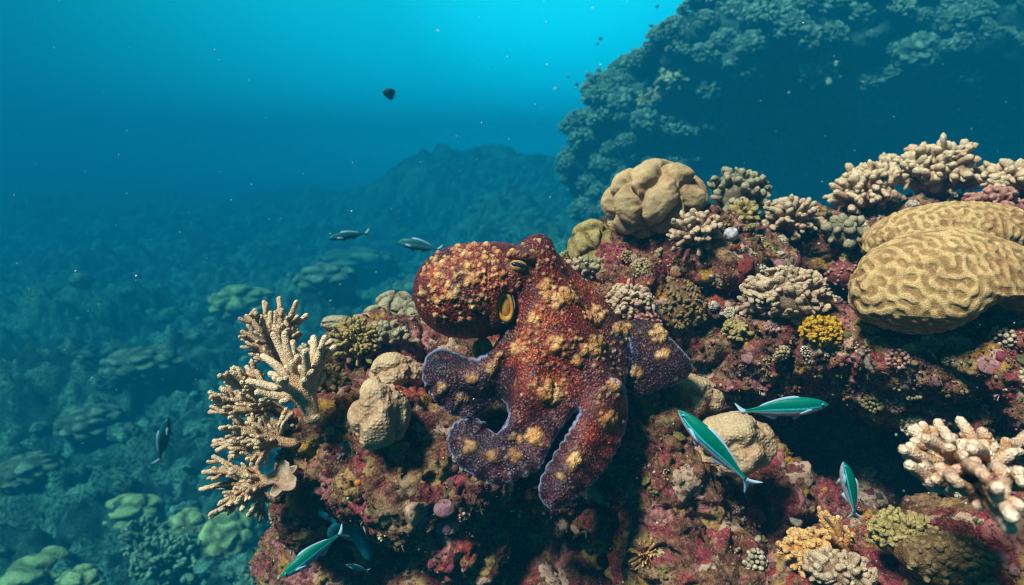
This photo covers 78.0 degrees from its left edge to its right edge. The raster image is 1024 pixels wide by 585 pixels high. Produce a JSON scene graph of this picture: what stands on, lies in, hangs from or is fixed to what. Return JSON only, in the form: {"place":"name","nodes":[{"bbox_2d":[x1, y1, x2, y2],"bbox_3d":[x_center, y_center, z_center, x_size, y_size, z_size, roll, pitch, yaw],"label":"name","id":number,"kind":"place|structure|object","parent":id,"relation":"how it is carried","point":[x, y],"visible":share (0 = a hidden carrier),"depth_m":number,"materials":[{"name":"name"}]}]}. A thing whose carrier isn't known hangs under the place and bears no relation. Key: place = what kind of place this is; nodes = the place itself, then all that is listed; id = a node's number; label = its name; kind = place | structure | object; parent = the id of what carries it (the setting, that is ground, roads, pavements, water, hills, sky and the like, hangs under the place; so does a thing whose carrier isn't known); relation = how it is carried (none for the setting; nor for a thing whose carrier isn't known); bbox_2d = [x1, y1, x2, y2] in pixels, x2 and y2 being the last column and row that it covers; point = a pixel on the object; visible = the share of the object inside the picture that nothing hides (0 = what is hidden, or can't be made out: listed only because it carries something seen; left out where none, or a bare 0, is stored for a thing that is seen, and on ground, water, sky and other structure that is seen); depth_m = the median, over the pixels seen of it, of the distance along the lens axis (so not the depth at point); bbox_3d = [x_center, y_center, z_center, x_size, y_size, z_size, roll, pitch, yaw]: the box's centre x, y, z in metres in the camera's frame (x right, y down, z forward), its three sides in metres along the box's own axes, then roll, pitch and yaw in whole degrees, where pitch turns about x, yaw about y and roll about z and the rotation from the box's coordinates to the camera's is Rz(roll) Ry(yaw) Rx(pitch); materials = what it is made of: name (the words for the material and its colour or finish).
{"place":"outdoors","nodes":[
{"label":"outdoors","id":0,"kind":"place"},
{"bbox_2d":[151,417,173,463],"bbox_3d":[-1.066,0.452,1.928,0.076,0.166,0.034,4,10,20],"label":"fusilier fish","id":1,"kind":"object","parent":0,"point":[164,432],"visible":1,"depth_m":1.92},
{"bbox_2d":[0,143,578,584],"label":"seabed","id":2,"kind":"structure","parent":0,"point":[44,373],"depth_m":11.62,"materials":[{"name":"teal sand"}]},
{"bbox_2d":[0,451,67,494],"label":"boulder coral","id":3,"kind":"object","parent":2,"relation":"on","point":[27,473],"visible":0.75,"depth_m":4.57},
{"bbox_2d":[0,545,72,584],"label":"lobed coral","id":4,"kind":"object","parent":2,"relation":"on","point":[33,569],"visible":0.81,"depth_m":3.71},
{"bbox_2d":[55,563,105,584],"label":"lobed coral","id":5,"kind":"object","parent":2,"relation":"on","point":[86,574],"visible":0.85,"depth_m":3.61},
{"bbox_2d":[53,403,129,443],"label":"boulder coral","id":6,"kind":"object","parent":2,"relation":"on","point":[89,422],"visible":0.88,"depth_m":5.50},
{"bbox_2d":[102,493,164,529],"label":"boulder coral","id":7,"kind":"object","parent":2,"relation":"on","point":[134,506],"visible":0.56,"depth_m":4.50},
{"bbox_2d":[99,345,187,388],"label":"boulder coral","id":8,"kind":"object","parent":2,"relation":"on","point":[148,366],"visible":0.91,"depth_m":6.23},
{"bbox_2d":[118,516,171,556],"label":"branching coral","id":9,"kind":"object","parent":2,"relation":"on","point":[137,535],"visible":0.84,"depth_m":3.65},
{"bbox_2d":[128,528,203,584],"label":"branching coral","id":10,"kind":"object","parent":2,"relation":"on","point":[164,558],"visible":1,"depth_m":3.52},
{"bbox_2d":[168,507,208,534],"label":"boulder coral","id":11,"kind":"object","parent":2,"relation":"on","point":[193,519],"visible":0.48,"depth_m":4.20},
{"bbox_2d":[198,506,264,557],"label":"boulder coral","id":12,"kind":"object","parent":2,"relation":"on","point":[236,531],"visible":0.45,"depth_m":3.94},
{"bbox_2d":[208,284,272,320],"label":"boulder coral","id":13,"kind":"object","parent":2,"relation":"on","point":[230,302],"visible":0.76,"depth_m":8.09},
{"bbox_2d":[0,153,569,581],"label":"coral rubble","id":14,"kind":"object","parent":2,"relation":"on","point":[231,566],"visible":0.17,"depth_m":5.93,"materials":[{"name":"teal stone"}]},
{"bbox_2d":[292,262,359,297],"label":"boulder coral","id":15,"kind":"object","parent":2,"relation":"on","point":[324,279],"visible":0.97,"depth_m":8.09},
{"bbox_2d":[311,246,399,280],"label":"boulder coral","id":16,"kind":"object","parent":2,"relation":"on","point":[363,262],"visible":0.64,"depth_m":12.07},
{"bbox_2d":[250,289,818,584],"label":"reef rock","id":17,"kind":"object","parent":2,"relation":"on","point":[409,516],"visible":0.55,"depth_m":0.86,"materials":[{"name":"brown stone"}]},
{"bbox_2d":[198,454,279,522],"bbox_3d":[-0.383,0.267,0.866,0.129,0.075,0.088,8,12,38],"label":"staghorn coral","id":18,"kind":"object","parent":17,"relation":"on","point":[245,484],"visible":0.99,"depth_m":0.85},
{"bbox_2d":[208,359,294,425],"bbox_3d":[-0.384,0.153,0.887,0.128,0.114,0.087,4,10,25],"label":"staghorn coral","id":19,"kind":"object","parent":17,"relation":"on","point":[242,399],"visible":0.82,"depth_m":0.88},
{"bbox_2d":[211,407,298,466],"bbox_3d":[-0.367,0.196,0.890,0.094,0.076,0.131,-7,12,-37],"label":"staghorn coral","id":20,"kind":"object","parent":17,"relation":"on","point":[260,437],"visible":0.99,"depth_m":0.86},
{"bbox_2d":[238,296,308,364],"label":"staghorn coral","id":21,"kind":"object","parent":17,"relation":"on","point":[267,323],"visible":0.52,"depth_m":0.91},
{"bbox_2d":[264,459,297,497],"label":"plate coral","id":22,"kind":"object","parent":17,"relation":"on","point":[285,471],"visible":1,"depth_m":0.85},
{"bbox_2d":[245,330,336,424],"bbox_3d":[-0.280,0.106,0.810,0.100,0.117,0.092,-6,11,-34],"label":"finger coral","id":23,"kind":"object","parent":17,"relation":"on","point":[297,385],"visible":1,"depth_m":0.79},
{"bbox_2d":[318,363,347,394],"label":"knob coral","id":24,"kind":"object","parent":17,"relation":"on","point":[336,376],"visible":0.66,"depth_m":0.95},
{"bbox_2d":[317,510,372,560],"bbox_3d":[-0.245,0.368,0.978,0.098,0.083,0.060,-5,11,-29],"label":"sea star","id":25,"kind":"object","parent":17,"relation":"on","point":[356,537],"visible":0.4,"depth_m":0.96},
{"bbox_2d":[328,315,381,365],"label":"branching coral","id":26,"kind":"object","parent":17,"relation":"on","point":[353,337],"visible":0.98,"depth_m":0.98},
{"bbox_2d":[347,376,410,449],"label":"boulder coral","id":27,"kind":"object","parent":17,"relation":"on","point":[378,414],"visible":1,"depth_m":0.79},
{"bbox_2d":[373,319,411,345],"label":"knob coral","id":28,"kind":"object","parent":17,"relation":"on","point":[391,333],"visible":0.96,"depth_m":0.99},
{"bbox_2d":[375,290,412,315],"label":"lobed coral","id":29,"kind":"object","parent":17,"relation":"on","point":[392,301],"visible":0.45,"depth_m":1.14},
{"bbox_2d":[369,352,422,386],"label":"boulder coral","id":30,"kind":"object","parent":17,"relation":"on","point":[396,368],"visible":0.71,"depth_m":0.90},
{"bbox_2d":[434,499,454,517],"bbox_3d":[-0.087,0.278,0.814,0.028,0.025,0.013,0,10,0],"label":"sponge","id":31,"kind":"object","parent":17,"relation":"on","point":[446,509],"visible":1,"depth_m":0.81},
{"bbox_2d":[412,233,692,509],"bbox_3d":[0.046,0.082,0.768,0.364,0.296,0.201,1,10,8],"label":"octopus","id":32,"kind":"object","parent":17,"relation":"on","point":[547,366],"visible":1,"depth_m":0.77,"materials":[{"name":"brown"}]},
{"bbox_2d":[605,278,655,319],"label":"knob coral","id":33,"kind":"object","parent":17,"relation":"on","point":[628,300],"visible":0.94,"depth_m":0.93},
{"bbox_2d":[248,190,1023,584],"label":"encrusting growth","id":34,"kind":"object","parent":17,"relation":"on","point":[988,364],"visible":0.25,"depth_m":0.88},
{"bbox_2d":[626,537,656,569],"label":"turf coral","id":35,"kind":"object","parent":17,"relation":"on","point":[647,554],"visible":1,"depth_m":0.80},
{"bbox_2d":[678,373,725,416],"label":"boulder coral","id":36,"kind":"object","parent":17,"relation":"on","point":[708,398],"visible":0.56,"depth_m":0.87},
{"bbox_2d":[695,411,777,477],"bbox_3d":[0.292,0.200,0.830,0.108,0.089,0.086,0,10,0],"label":"boulder coral","id":37,"kind":"object","parent":17,"relation":"on","point":[750,441],"visible":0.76,"depth_m":0.80},
{"bbox_2d":[563,190,1023,470],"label":"reef ridge","id":38,"kind":"structure","parent":17,"relation":"on","point":[697,337],"depth_m":1.00,"materials":[{"name":"brown stone"}]},
{"bbox_2d":[573,255,600,276],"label":"knob coral","id":39,"kind":"object","parent":38,"relation":"on","point":[586,264],"visible":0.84,"depth_m":1.04},
{"bbox_2d":[567,219,613,260],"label":"lobed coral","id":40,"kind":"object","parent":38,"relation":"on","point":[589,236],"visible":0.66,"depth_m":1.07},
{"bbox_2d":[601,158,708,238],"bbox_3d":[0.233,-0.155,1.051,0.167,0.134,0.146,-5,11,-28],"label":"lobed coral","id":41,"kind":"object","parent":38,"relation":"on","point":[650,198],"visible":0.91,"depth_m":1.00},
{"bbox_2d":[654,276,706,332],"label":"turf coral","id":42,"kind":"object","parent":38,"relation":"on","point":[686,309],"visible":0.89,"depth_m":0.97},
{"bbox_2d":[666,208,722,256],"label":"branching coral","id":43,"kind":"object","parent":38,"relation":"on","point":[699,229],"visible":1,"depth_m":0.97},
{"bbox_2d":[720,316,754,341],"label":"yellow coral","id":44,"kind":"object","parent":38,"relation":"on","point":[734,328],"visible":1,"depth_m":0.94},
{"bbox_2d":[707,166,771,211],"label":"knob coral","id":45,"kind":"object","parent":38,"relation":"on","point":[729,187],"visible":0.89,"depth_m":1.19},
{"bbox_2d":[728,198,761,223],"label":"knob coral","id":46,"kind":"object","parent":38,"relation":"on","point":[744,209],"visible":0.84,"depth_m":1.04},
{"bbox_2d":[739,265,836,324],"bbox_3d":[0.397,0.004,0.921,0.130,0.090,0.090,0,10,0],"label":"encrusting coral","id":47,"kind":"object","parent":38,"relation":"on","point":[793,294],"visible":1,"depth_m":0.89},
{"bbox_2d":[761,194,826,240],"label":"branching coral","id":48,"kind":"object","parent":38,"relation":"on","point":[792,215],"visible":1,"depth_m":1.11},
{"bbox_2d":[797,314,844,347],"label":"yellow coral","id":49,"kind":"object","parent":38,"relation":"on","point":[819,330],"visible":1,"depth_m":0.88},
{"bbox_2d":[823,254,860,289],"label":"knob coral","id":50,"kind":"object","parent":38,"relation":"on","point":[839,273],"visible":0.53,"depth_m":1.11},
{"bbox_2d":[820,213,868,249],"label":"knob coral","id":51,"kind":"object","parent":38,"relation":"on","point":[843,230],"visible":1,"depth_m":1.09},
{"bbox_2d":[822,156,908,214],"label":"staghorn coral","id":52,"kind":"object","parent":38,"relation":"on","point":[868,184],"visible":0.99,"depth_m":1.22},
{"bbox_2d":[892,133,983,199],"bbox_3d":[0.878,-0.256,1.293,0.179,0.135,0.187,-6,11,-33],"label":"staghorn coral","id":53,"kind":"object","parent":38,"relation":"on","point":[942,167],"visible":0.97,"depth_m":1.26},
{"bbox_2d":[963,184,1023,209],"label":"branching coral","id":54,"kind":"object","parent":38,"relation":"on","point":[1006,195],"visible":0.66,"depth_m":1.04},
{"bbox_2d":[974,158,1023,197],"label":"staghorn coral","id":55,"kind":"object","parent":38,"relation":"on","point":[1003,172],"visible":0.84,"depth_m":1.07},
{"bbox_2d":[764,459,1023,584],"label":"reef boulder","id":56,"kind":"object","parent":17,"relation":"on","point":[995,536],"visible":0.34,"depth_m":0.73,"materials":[{"name":"brown stone"}]},
{"bbox_2d":[775,526,839,577],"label":"knob coral","id":57,"kind":"object","parent":56,"relation":"on","point":[794,545],"visible":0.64,"depth_m":0.73},
{"bbox_2d":[817,506,855,551],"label":"orange coral","id":58,"kind":"object","parent":56,"relation":"on","point":[841,539],"visible":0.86,"depth_m":0.73},
{"bbox_2d":[801,546,878,584],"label":"knob coral","id":59,"kind":"object","parent":56,"relation":"on","point":[827,565],"visible":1,"depth_m":0.68},
{"bbox_2d":[864,505,938,554],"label":"knob coral","id":60,"kind":"object","parent":56,"relation":"on","point":[889,528],"visible":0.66,"depth_m":0.67},
{"bbox_2d":[893,528,1009,584],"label":"turf coral","id":61,"kind":"object","parent":56,"relation":"on","point":[941,557],"visible":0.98,"depth_m":0.61},
{"bbox_2d":[898,416,1023,533],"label":"coral","id":62,"kind":"object","parent":56,"relation":"on","point":[946,465],"visible":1,"depth_m":0.47},
{"bbox_2d":[825,310,1023,500],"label":"reef ledge","id":63,"kind":"object","parent":17,"relation":"on","point":[1013,379],"visible":0.38,"depth_m":0.80,"materials":[{"name":"brown stone"}]},
{"bbox_2d":[848,227,1023,334],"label":"brain coral","id":64,"kind":"object","parent":63,"relation":"on","point":[939,279],"visible":0.98,"depth_m":0.74},
{"bbox_2d":[859,201,1023,255],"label":"brain coral","id":65,"kind":"object","parent":63,"relation":"on","point":[1004,221],"visible":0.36,"depth_m":0.90},
{"bbox_2d":[568,0,1023,222],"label":"reef wall","id":66,"kind":"structure","parent":2,"relation":"on","point":[997,59],"depth_m":7.51,"materials":[{"name":"teal stone"}]},
{"bbox_2d":[554,152,582,175],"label":"outcrop coral","id":67,"kind":"object","parent":66,"relation":"on","point":[568,164],"visible":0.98,"depth_m":8.82},
{"bbox_2d":[557,107,586,133],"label":"outcrop coral","id":68,"kind":"object","parent":66,"relation":"on","point":[570,121],"visible":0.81,"depth_m":8.73},
{"bbox_2d":[567,196,588,222],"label":"outcrop coral","id":69,"kind":"object","parent":66,"relation":"on","point":[577,209],"visible":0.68,"depth_m":8.74},
{"bbox_2d":[566,124,591,151],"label":"outcrop coral","id":70,"kind":"object","parent":66,"relation":"on","point":[577,139],"visible":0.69,"depth_m":8.56},
{"bbox_2d":[585,105,615,125],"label":"outcrop coral","id":71,"kind":"object","parent":66,"relation":"on","point":[599,115],"visible":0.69,"depth_m":7.97},
{"bbox_2d":[583,80,620,105],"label":"outcrop coral","id":72,"kind":"object","parent":66,"relation":"on","point":[594,95],"visible":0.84,"depth_m":7.99},
{"bbox_2d":[604,86,637,114],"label":"outcrop coral","id":73,"kind":"object","parent":66,"relation":"on","point":[622,98],"visible":0.79,"depth_m":7.84},
{"bbox_2d":[629,107,662,136],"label":"outcrop coral","id":74,"kind":"object","parent":66,"relation":"on","point":[645,121],"visible":0.98,"depth_m":7.78},
{"bbox_2d":[634,34,662,65],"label":"outcrop coral","id":75,"kind":"object","parent":66,"relation":"on","point":[648,53],"visible":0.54,"depth_m":7.64},
{"bbox_2d":[635,87,664,107],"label":"outcrop coral","id":76,"kind":"object","parent":66,"relation":"on","point":[650,98],"visible":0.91,"depth_m":7.83},
{"bbox_2d":[645,12,692,43],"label":"outcrop coral","id":77,"kind":"object","parent":66,"relation":"on","point":[661,29],"visible":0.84,"depth_m":7.35},
{"bbox_2d":[654,66,689,94],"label":"outcrop coral","id":78,"kind":"object","parent":66,"relation":"on","point":[666,82],"visible":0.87,"depth_m":7.54},
{"bbox_2d":[658,113,699,138],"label":"outcrop coral","id":79,"kind":"object","parent":66,"relation":"on","point":[678,127],"visible":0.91,"depth_m":7.81},
{"bbox_2d":[665,37,692,60],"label":"outcrop coral","id":80,"kind":"object","parent":66,"relation":"on","point":[677,49],"visible":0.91,"depth_m":7.31},
{"bbox_2d":[661,147,703,167],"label":"outcrop coral","id":81,"kind":"object","parent":66,"relation":"on","point":[692,157],"visible":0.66,"depth_m":8.00},
{"bbox_2d":[682,0,726,12],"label":"outcrop coral","id":82,"kind":"object","parent":66,"relation":"on","point":[695,5],"visible":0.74,"depth_m":7.48},
{"bbox_2d":[690,41,722,66],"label":"outcrop coral","id":83,"kind":"object","parent":66,"relation":"on","point":[707,53],"visible":0.77,"depth_m":7.25},
{"bbox_2d":[691,75,723,101],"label":"outcrop coral","id":84,"kind":"object","parent":66,"relation":"on","point":[708,88],"visible":1,"depth_m":7.47},
{"bbox_2d":[695,9,719,30],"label":"outcrop coral","id":85,"kind":"object","parent":66,"relation":"on","point":[710,19],"visible":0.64,"depth_m":7.25},
{"bbox_2d":[699,109,733,136],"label":"outcrop coral","id":86,"kind":"object","parent":66,"relation":"on","point":[716,123],"visible":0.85,"depth_m":7.78},
{"bbox_2d":[708,27,736,47],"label":"outcrop coral","id":87,"kind":"object","parent":66,"relation":"on","point":[722,37],"visible":0.84,"depth_m":7.17},
{"bbox_2d":[720,0,748,18],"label":"outcrop coral","id":88,"kind":"object","parent":66,"relation":"on","point":[735,7],"visible":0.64,"depth_m":7.23},
{"bbox_2d":[715,34,769,82],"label":"outcrop coral","id":89,"kind":"object","parent":66,"relation":"on","point":[735,68],"visible":0.58,"depth_m":7.17},
{"bbox_2d":[734,28,771,59],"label":"outcrop coral","id":90,"kind":"object","parent":66,"relation":"on","point":[753,43],"visible":0.92,"depth_m":6.96},
{"bbox_2d":[745,0,795,31],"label":"outcrop coral","id":91,"kind":"object","parent":66,"relation":"on","point":[766,14],"visible":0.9,"depth_m":6.76},
{"bbox_2d":[768,9,814,45],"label":"outcrop coral","id":92,"kind":"object","parent":66,"relation":"on","point":[786,29],"visible":0.83,"depth_m":6.69},
{"bbox_2d":[789,22,829,52],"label":"outcrop coral","id":93,"kind":"object","parent":66,"relation":"on","point":[815,37],"visible":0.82,"depth_m":6.67},
{"bbox_2d":[794,49,843,89],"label":"outcrop coral","id":94,"kind":"object","parent":66,"relation":"on","point":[821,70],"visible":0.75,"depth_m":6.91},
{"bbox_2d":[812,0,852,19],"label":"outcrop coral","id":95,"kind":"object","parent":66,"relation":"on","point":[834,8],"visible":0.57,"depth_m":6.69},
{"bbox_2d":[823,18,852,49],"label":"outcrop coral","id":96,"kind":"object","parent":66,"relation":"on","point":[839,36],"visible":0.73,"depth_m":6.71},
{"bbox_2d":[834,144,857,169],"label":"outcrop coral","id":97,"kind":"object","parent":66,"relation":"on","point":[848,154],"visible":0.46,"depth_m":8.20},
{"bbox_2d":[842,2,877,28],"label":"outcrop coral","id":98,"kind":"object","parent":66,"relation":"on","point":[855,15],"visible":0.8,"depth_m":6.75},
{"bbox_2d":[854,65,888,92],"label":"outcrop coral","id":99,"kind":"object","parent":66,"relation":"on","point":[872,78],"visible":0.91,"depth_m":7.01},
{"bbox_2d":[859,141,891,161],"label":"outcrop coral","id":100,"kind":"object","parent":66,"relation":"on","point":[871,152],"visible":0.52,"depth_m":8.20},
{"bbox_2d":[877,0,916,19],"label":"outcrop coral","id":101,"kind":"object","parent":66,"relation":"on","point":[898,9],"visible":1,"depth_m":6.65},
{"bbox_2d":[889,30,947,75],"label":"outcrop coral","id":102,"kind":"object","parent":66,"relation":"on","point":[915,53],"visible":0.88,"depth_m":6.69},
{"bbox_2d":[932,115,968,137],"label":"outcrop coral","id":103,"kind":"object","parent":66,"relation":"on","point":[950,127],"visible":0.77,"depth_m":7.62},
{"bbox_2d":[939,31,976,58],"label":"outcrop coral","id":104,"kind":"object","parent":66,"relation":"on","point":[951,48],"visible":1,"depth_m":6.50},
{"bbox_2d":[935,2,984,34],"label":"outcrop coral","id":105,"kind":"object","parent":66,"relation":"on","point":[959,17],"visible":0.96,"depth_m":6.48},
{"bbox_2d":[940,62,985,91],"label":"outcrop coral","id":106,"kind":"object","parent":66,"relation":"on","point":[957,77],"visible":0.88,"depth_m":6.78},
{"bbox_2d":[962,131,997,155],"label":"outcrop coral","id":107,"kind":"object","parent":66,"relation":"on","point":[982,140],"visible":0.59,"depth_m":7.60},
{"bbox_2d":[972,17,1004,40],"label":"outcrop coral","id":108,"kind":"object","parent":66,"relation":"on","point":[988,27],"visible":0.59,"depth_m":6.48},
{"bbox_2d":[281,524,349,577],"bbox_3d":[-0.256,0.333,0.822,0.090,0.049,0.018,-8,13,-41],"label":"fusilier fish","id":109,"kind":"object","parent":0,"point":[305,558],"visible":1,"depth_m":0.81},
{"bbox_2d":[0,0,691,199],"label":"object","id":110,"kind":"structure","parent":0,"point":[294,96],"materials":[{"name":"blue liquid"}]},
{"bbox_2d":[398,238,442,252],"bbox_3d":[-0.261,-0.131,1.802,0.130,0.050,0.027,0,10,0],"label":"fusilier fish","id":111,"kind":"object","parent":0,"point":[412,244],"visible":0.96,"depth_m":1.79},
{"bbox_2d":[678,410,762,493],"bbox_3d":[0.240,0.185,0.733,0.096,0.092,0.023,3,10,15],"label":"fusilier fish","id":112,"kind":"object","parent":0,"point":[710,441],"visible":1,"depth_m":0.72},
{"bbox_2d":[735,396,828,418],"bbox_3d":[0.345,0.150,0.813,0.114,0.040,0.022,3,10,15],"label":"fusilier fish","id":113,"kind":"object","parent":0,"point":[795,407],"visible":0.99,"depth_m":0.80},
{"bbox_2d":[837,462,863,518],"bbox_3d":[0.445,0.260,0.830,0.035,0.084,0.016,0,10,0],"label":"fusilier fish","id":114,"kind":"object","parent":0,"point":[847,480],"visible":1,"depth_m":0.82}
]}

